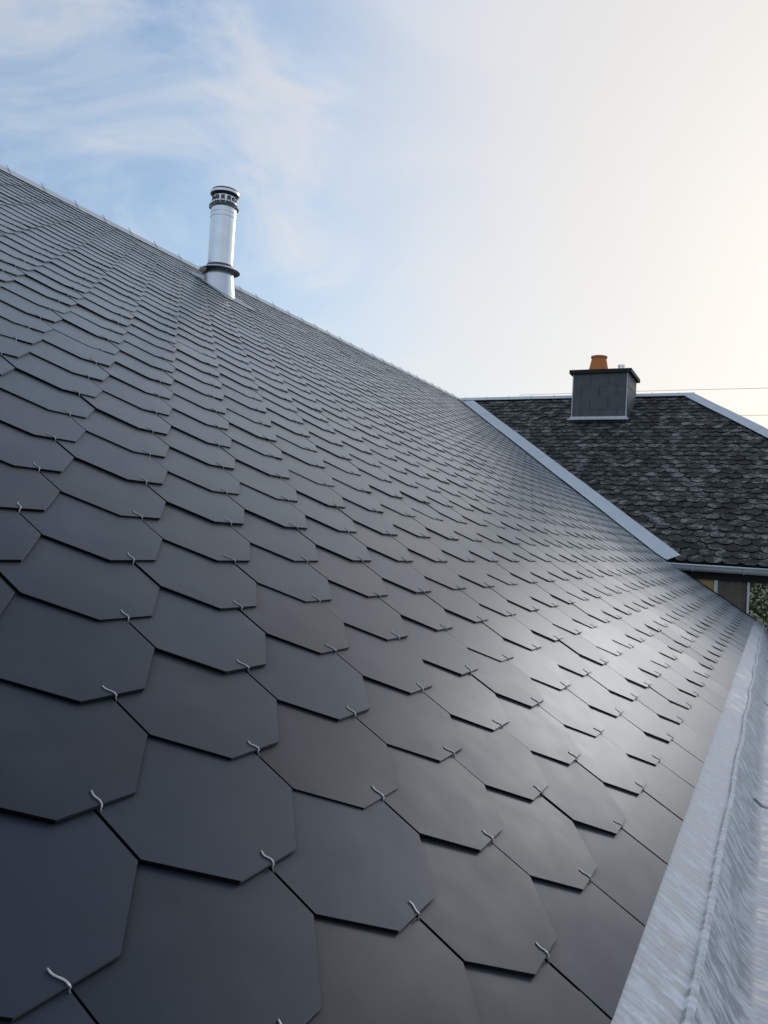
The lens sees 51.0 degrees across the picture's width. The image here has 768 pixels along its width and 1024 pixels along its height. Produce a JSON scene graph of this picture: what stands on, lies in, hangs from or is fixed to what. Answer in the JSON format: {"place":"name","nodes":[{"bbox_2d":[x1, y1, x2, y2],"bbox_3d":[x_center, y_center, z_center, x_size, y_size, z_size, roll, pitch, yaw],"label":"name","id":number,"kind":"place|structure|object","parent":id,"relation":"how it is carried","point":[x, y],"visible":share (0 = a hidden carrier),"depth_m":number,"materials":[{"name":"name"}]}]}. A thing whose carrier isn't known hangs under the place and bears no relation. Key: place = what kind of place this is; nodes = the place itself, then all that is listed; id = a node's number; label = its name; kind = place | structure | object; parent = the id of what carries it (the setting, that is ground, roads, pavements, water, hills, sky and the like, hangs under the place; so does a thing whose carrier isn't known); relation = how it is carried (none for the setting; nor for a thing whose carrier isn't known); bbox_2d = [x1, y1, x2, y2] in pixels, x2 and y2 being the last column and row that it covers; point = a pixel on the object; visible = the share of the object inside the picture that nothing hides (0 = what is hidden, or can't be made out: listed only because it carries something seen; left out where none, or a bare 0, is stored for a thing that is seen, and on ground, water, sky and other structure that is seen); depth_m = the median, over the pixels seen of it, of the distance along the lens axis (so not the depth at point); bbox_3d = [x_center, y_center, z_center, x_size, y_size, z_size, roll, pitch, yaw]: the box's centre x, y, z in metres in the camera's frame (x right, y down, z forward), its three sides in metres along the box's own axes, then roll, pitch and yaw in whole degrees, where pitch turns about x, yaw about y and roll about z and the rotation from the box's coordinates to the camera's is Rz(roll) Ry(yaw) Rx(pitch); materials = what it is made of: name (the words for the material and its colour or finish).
{"place":"outdoors","nodes":[
{"label":"outdoors","id":0,"kind":"place"},
{"bbox_2d":[0,0,767,428],"label":"sky","id":1,"kind":"structure","parent":0,"point":[479,198],"materials":[{"name":"blue"}]},
{"bbox_2d":[533,388,756,415],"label":"overhead wires","id":2,"kind":"object","parent":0,"point":[671,390],"visible":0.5,"depth_m":28.24,"materials":[{"name":"black"}]},
{"bbox_2d":[697,579,749,613],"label":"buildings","id":3,"kind":"structure","parent":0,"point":[735,593],"depth_m":8.51,"materials":[{"name":"wood"}]},
{"bbox_2d":[461,401,767,568],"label":"old roof deck","id":4,"kind":"structure","parent":3,"relation":"on","point":[686,561],"depth_m":8.76,"materials":[{"name":"black"}]},
{"bbox_2d":[567,355,639,422],"bbox_3d":[3.634,-1.905,13.284,0.980,1.322,0.960,3,-2,26],"label":"slate chimney","id":5,"kind":"object","parent":4,"relation":"on","point":[601,392],"visible":0.91,"depth_m":12.94,"materials":[{"name":"stone"}]},
{"bbox_2d":[474,395,767,566],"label":"old roof slates","id":6,"kind":"object","parent":4,"relation":"on","point":[662,481],"visible":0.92,"depth_m":10.96,"materials":[{"name":"grey stone"}]},
{"bbox_2d":[458,392,767,559],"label":"zinc flashings","id":7,"kind":"object","parent":6,"relation":"on","point":[654,543],"visible":0.74,"depth_m":11.62,"materials":[{"name":"grey metal"}]},
{"bbox_2d":[579,616,767,1023],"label":"metal gutter","id":8,"kind":"object","parent":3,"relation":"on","point":[701,956],"visible":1,"depth_m":1.66,"materials":[{"name":"silver metal"}]},
{"bbox_2d":[668,562,767,583],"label":"old gutter","id":9,"kind":"object","parent":3,"relation":"attached to","point":[730,573],"visible":0.89,"depth_m":8.43,"materials":[{"name":"metal"}]},
{"bbox_2d":[749,584,767,628],"bbox_3d":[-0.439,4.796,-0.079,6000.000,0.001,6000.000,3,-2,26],"label":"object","id":10,"kind":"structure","parent":0,"point":[755,614],"depth_m":90.51,"materials":[{"name":"green plant"}]},
{"bbox_2d":[746,582,767,630],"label":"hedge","id":11,"kind":"object","parent":10,"relation":"on","point":[760,604],"visible":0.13,"depth_m":20.65,"materials":[{"name":"green plant"}]},
{"bbox_2d":[750,583,767,609],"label":"foliage","id":12,"kind":"object","parent":10,"relation":"on","point":[759,592],"visible":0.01,"depth_m":25.75,"materials":[{"name":"plant"}]},
{"bbox_3d":[-1.077,-0.748,10.102,10.538,3.295,23.118,3,-2,26],"label":"roof deck","id":13,"kind":"object","parent":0,"visible":0},
{"bbox_2d":[0,169,754,1023],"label":"new roof slates","id":14,"kind":"object","parent":13,"relation":"on","point":[154,891],"visible":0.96,"depth_m":1.52,"materials":[{"name":"grey stone"}]},
{"bbox_2d":[199,186,239,297],"bbox_3d":[-1.522,-2.437,7.516,0.376,1.155,0.376,3,-2,26],"label":"flue pipe","id":15,"kind":"object","parent":14,"relation":"on","point":[219,271],"visible":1,"depth_m":7.42,"materials":[{"name":"silver metal"}]},
{"bbox_2d":[186,268,259,313],"bbox_3d":[-1.503,-2.059,7.484,0.525,0.333,0.520,3,-2,26],"label":"pipe flashing","id":16,"kind":"object","parent":14,"relation":"on","point":[237,300],"visible":0.6,"depth_m":7.39,"materials":[{"name":"metal"}]},
{"bbox_2d":[0,295,445,945],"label":"joint shadow gaps","id":17,"kind":"object","parent":14,"relation":"on","point":[14,591],"visible":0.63,"depth_m":1.17,"materials":[{"name":"black"}]},
{"bbox_2d":[0,165,460,399],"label":"roof ridge","id":18,"kind":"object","parent":14,"relation":"on","point":[48,191],"visible":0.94,"depth_m":7.82,"materials":[{"name":"metal"}]},
{"bbox_2d":[0,179,743,1023],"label":"slate hooks","id":19,"kind":"object","parent":14,"relation":"on","point":[362,561],"visible":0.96,"depth_m":2.72,"materials":[{"name":"metal"}]},
{"bbox_2d":[665,559,756,620],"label":"verge trim","id":20,"kind":"structure","parent":14,"relation":"on","point":[713,591],"depth_m":8.50,"materials":[{"name":"grey metal"}]}
]}

